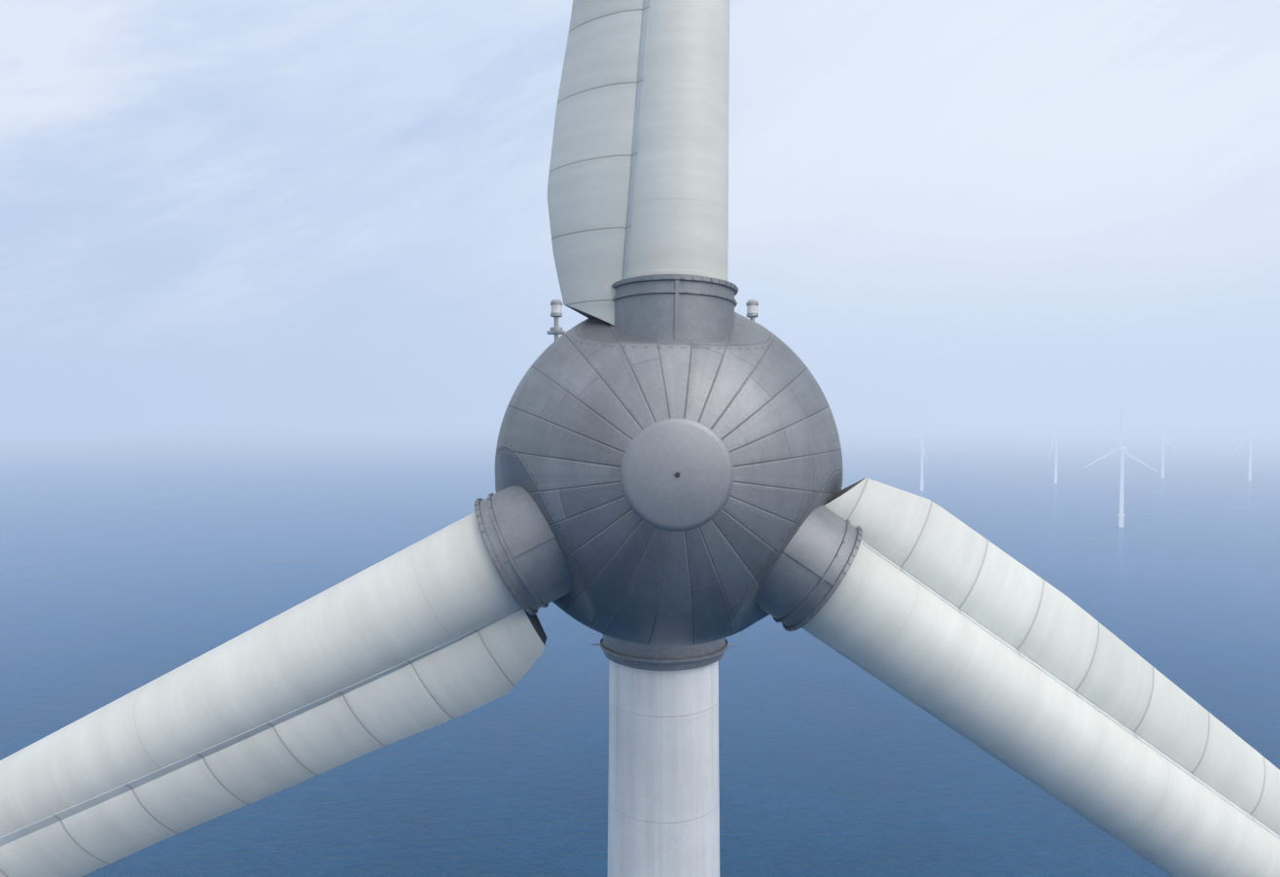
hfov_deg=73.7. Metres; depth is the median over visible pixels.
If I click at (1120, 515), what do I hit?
offshore turbine
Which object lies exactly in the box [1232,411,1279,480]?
offshore turbine
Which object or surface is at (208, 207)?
sky
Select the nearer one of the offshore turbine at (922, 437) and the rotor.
the rotor
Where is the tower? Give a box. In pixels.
[591,634,736,876]
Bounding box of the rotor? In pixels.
[0,0,1279,876]
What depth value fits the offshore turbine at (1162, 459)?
1800.30 m
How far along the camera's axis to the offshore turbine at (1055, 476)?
1673.49 m
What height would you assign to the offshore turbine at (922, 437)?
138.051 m
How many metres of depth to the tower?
26.68 m
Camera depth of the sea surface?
543.85 m
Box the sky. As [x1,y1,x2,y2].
[0,0,1279,416]
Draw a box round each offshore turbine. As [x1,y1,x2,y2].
[899,414,936,491]
[1038,417,1080,483]
[1082,403,1158,527]
[1137,409,1177,478]
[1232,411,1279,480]
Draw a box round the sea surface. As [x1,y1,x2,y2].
[0,416,1279,876]

